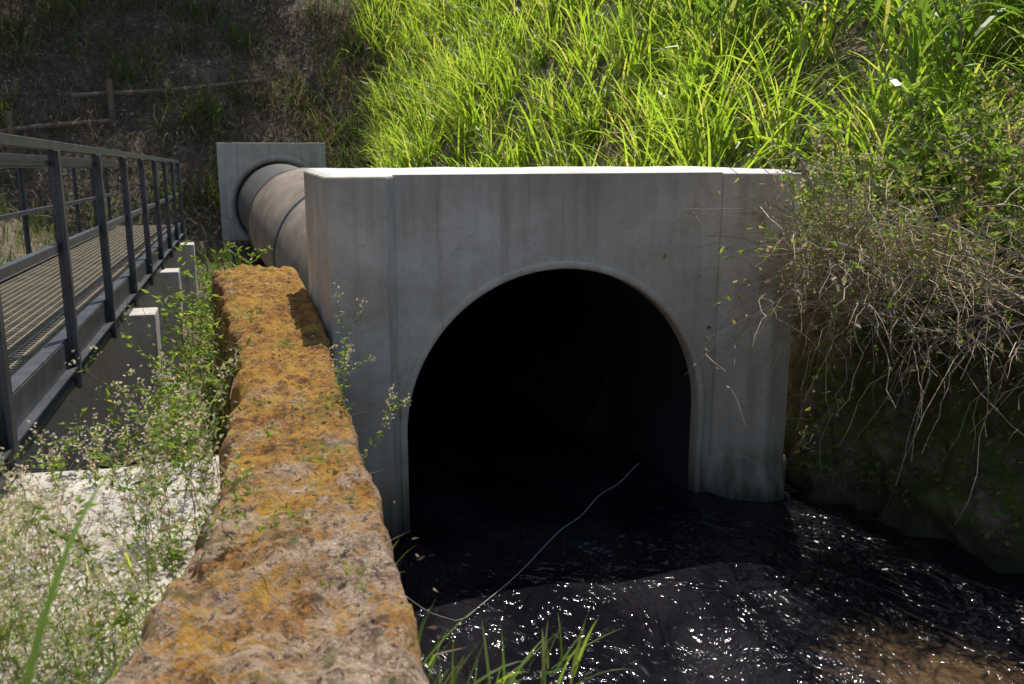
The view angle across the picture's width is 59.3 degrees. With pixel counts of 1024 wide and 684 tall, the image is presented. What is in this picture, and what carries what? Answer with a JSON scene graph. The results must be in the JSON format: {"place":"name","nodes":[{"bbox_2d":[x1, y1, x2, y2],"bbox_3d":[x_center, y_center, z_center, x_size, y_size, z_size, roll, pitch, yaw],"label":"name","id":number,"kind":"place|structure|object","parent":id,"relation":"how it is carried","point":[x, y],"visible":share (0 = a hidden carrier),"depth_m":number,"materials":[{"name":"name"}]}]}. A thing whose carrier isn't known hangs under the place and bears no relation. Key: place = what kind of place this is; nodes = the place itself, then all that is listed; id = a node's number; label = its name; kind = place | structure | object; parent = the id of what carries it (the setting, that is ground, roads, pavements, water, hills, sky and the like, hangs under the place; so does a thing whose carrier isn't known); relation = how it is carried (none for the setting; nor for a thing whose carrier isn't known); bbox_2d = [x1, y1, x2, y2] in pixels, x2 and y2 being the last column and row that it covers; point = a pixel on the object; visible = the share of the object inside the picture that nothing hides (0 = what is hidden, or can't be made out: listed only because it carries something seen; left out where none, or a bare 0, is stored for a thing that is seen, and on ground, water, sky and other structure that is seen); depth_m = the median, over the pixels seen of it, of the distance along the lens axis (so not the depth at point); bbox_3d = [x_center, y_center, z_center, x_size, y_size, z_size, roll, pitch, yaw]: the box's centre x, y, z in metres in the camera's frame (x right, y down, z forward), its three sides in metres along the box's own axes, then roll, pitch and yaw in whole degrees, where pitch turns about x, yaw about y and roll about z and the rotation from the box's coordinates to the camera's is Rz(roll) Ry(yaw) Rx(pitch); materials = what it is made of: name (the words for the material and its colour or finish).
{"place":"outdoors","nodes":[
{"label":"outdoors","id":0,"kind":"place"},
{"bbox_2d":[0,456,220,683],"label":"concrete slab","id":1,"kind":"structure","parent":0,"point":[78,491],"depth_m":3.24,"materials":[{"name":"beige concrete"}]},
{"bbox_2d":[0,451,219,683],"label":"foreground grass","id":2,"kind":"structure","parent":1,"relation":"on","point":[30,666],"depth_m":2.52,"materials":[{"name":"plant"}]},
{"bbox_2d":[0,0,1023,469],"bbox_3d":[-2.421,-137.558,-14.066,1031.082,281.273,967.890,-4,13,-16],"label":"ground","id":3,"kind":"structure","parent":0,"point":[796,346],"depth_m":24.71,"materials":[{"name":"soil"}]},
{"bbox_2d":[0,133,197,487],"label":"footbridge","id":4,"kind":"object","parent":3,"relation":"on","point":[63,296],"visible":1,"depth_m":7.71,"materials":[{"name":"paint"}]},
{"bbox_2d":[19,407,208,492],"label":"slab edge weeds","id":5,"kind":"object","parent":3,"relation":"on","point":[56,459],"visible":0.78,"depth_m":3.75,"materials":[{"name":"green plant"}]},
{"bbox_2d":[21,403,214,470],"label":"gap weeds","id":6,"kind":"object","parent":3,"relation":"on","point":[136,432],"visible":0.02,"depth_m":5.07,"materials":[{"name":"green plant"}]},
{"bbox_2d":[0,67,272,153],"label":"log retaining fence","id":7,"kind":"object","parent":3,"relation":"on","point":[109,94],"visible":0.79,"depth_m":25.03,"materials":[{"name":"brown wood"}]},
{"bbox_2d":[69,240,257,463],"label":"gap weeds","id":8,"kind":"object","parent":3,"relation":"on","point":[118,420],"visible":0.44,"depth_m":6.02,"materials":[{"name":"green plant"}]},
{"bbox_2d":[147,366,225,461],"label":"gap weeds","id":9,"kind":"object","parent":3,"relation":"on","point":[196,398],"visible":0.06,"depth_m":8.15,"materials":[{"name":"green plant"}]},
{"bbox_2d":[152,243,272,408],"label":"gap weeds","id":10,"kind":"object","parent":3,"relation":"on","point":[209,309],"visible":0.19,"depth_m":10.66,"materials":[{"name":"green plant"}]},
{"bbox_2d":[0,0,427,242],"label":"dry brush","id":11,"kind":"object","parent":3,"relation":"on","point":[127,143],"visible":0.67,"depth_m":26.36,"materials":[{"name":"brown plant"}]},
{"bbox_2d":[0,0,452,443],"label":"shade grass patch","id":12,"kind":"object","parent":3,"relation":"on","point":[124,73],"visible":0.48,"depth_m":26.22,"materials":[{"name":"green plant"}]},
{"bbox_2d":[105,264,429,683],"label":"concrete retaining wall","id":13,"kind":"structure","parent":3,"relation":"on","point":[260,614],"depth_m":2.49,"materials":[{"name":"brown concrete"}]},
{"bbox_2d":[0,420,180,683],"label":"foreground weeds","id":14,"kind":"object","parent":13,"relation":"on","point":[26,518],"visible":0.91,"depth_m":2.29,"materials":[{"name":"green plant"}]},
{"bbox_2d":[29,345,263,661],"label":"slab edge weeds","id":15,"kind":"object","parent":13,"relation":"on","point":[172,554],"visible":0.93,"depth_m":2.93,"materials":[{"name":"green plant"}]},
{"bbox_2d":[160,269,462,683],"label":"wall debris","id":16,"kind":"object","parent":13,"relation":"on","point":[258,528],"depth_m":2.82,"materials":[{"name":"plant"}]},
{"bbox_2d":[329,282,410,464],"bbox_3d":[-0.658,0.105,3.838,0.237,0.575,1.172,-4,13,-19],"label":"wall weed","id":17,"kind":"object","parent":13,"relation":"on","point":[349,350],"depth_m":3.89,"materials":[{"name":"green plant"}]},
{"bbox_2d":[393,539,632,683],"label":"wall edge grass","id":18,"kind":"structure","parent":13,"relation":"on","point":[575,664],"depth_m":2.13,"materials":[{"name":"green plant"}]},
{"bbox_2d":[405,463,638,620],"bbox_3d":[0.090,0.980,5.546,0.104,0.894,3.215,7,14,31],"label":"rope","id":19,"kind":"object","parent":13,"relation":"attached to","point":[525,566],"visible":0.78,"depth_m":5.59,"materials":[{"name":"grey fabric"}]},
{"bbox_2d":[216,143,325,240],"bbox_3d":[-6.174,-3.550,23.574,2.774,3.250,0.870,-4,13,-16],"label":"concrete headwall","id":20,"kind":"object","parent":3,"relation":"on","point":[238,163],"visible":0.42,"depth_m":22.87,"materials":[{"name":"grey concrete"}]},
{"bbox_2d":[236,163,602,433],"bbox_3d":[-3.470,-1.876,16.687,2.366,2.786,19.163,-4,13,-20],"label":"steel pipe","id":21,"kind":"object","parent":3,"relation":"on","point":[555,372],"visible":0.33,"depth_m":10.22,"materials":[{"name":"grey metal"}]},
{"bbox_2d":[337,0,1023,353],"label":"tall hill grass","id":22,"kind":"structure","parent":3,"relation":"on","point":[484,55],"depth_m":11.87,"materials":[{"name":"plant"}]},
{"bbox_2d":[609,0,1023,180],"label":"cane thicket","id":23,"kind":"object","parent":3,"relation":"on","point":[957,14],"visible":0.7,"depth_m":8.56,"materials":[{"name":"green plant"}]},
{"bbox_2d":[750,133,926,294],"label":"bank weeds","id":24,"kind":"object","parent":3,"relation":"on","point":[853,172],"visible":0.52,"depth_m":5.93,"materials":[{"name":"green plant"}]},
{"bbox_2d":[663,70,1023,523],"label":"dry twig tangle","id":25,"kind":"object","parent":3,"relation":"on","point":[912,261],"visible":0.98,"depth_m":5.57,"materials":[{"name":"brown plant"}]},
{"bbox_2d":[783,267,1023,573],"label":"stream bank","id":26,"kind":"structure","parent":3,"relation":"on","point":[994,552],"depth_m":6.20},
{"bbox_2d":[786,285,1023,544],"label":"bank face plants","id":27,"kind":"object","parent":3,"relation":"on","point":[860,465],"visible":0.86,"depth_m":6.11,"materials":[{"name":"green plant"}]},
{"bbox_2d":[789,197,1023,309],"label":"bank grass","id":28,"kind":"structure","parent":3,"relation":"on","point":[1005,268],"depth_m":5.94,"materials":[{"name":"plant"}]},
{"bbox_2d":[798,161,1023,273],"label":"bank weeds","id":29,"kind":"object","parent":3,"relation":"on","point":[965,219],"visible":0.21,"depth_m":6.35,"materials":[{"name":"green plant"}]},
{"bbox_2d":[801,57,1023,233],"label":"bank weeds","id":30,"kind":"object","parent":3,"relation":"on","point":[957,140],"visible":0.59,"depth_m":6.90,"materials":[{"name":"green plant"}]},
{"bbox_2d":[304,166,801,538],"bbox_3d":[0.240,0.179,7.082,3.402,3.036,2.069,-4,13,-16],"label":"concrete headwall","id":31,"kind":"object","parent":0,"point":[419,259],"visible":0.75,"depth_m":6.31,"materials":[{"name":"grey concrete"}]},
{"bbox_2d":[249,253,1023,683],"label":"stream water","id":32,"kind":"structure","parent":0,"point":[659,573],"depth_m":5.57,"materials":[{"name":"black liquid"}]}
]}

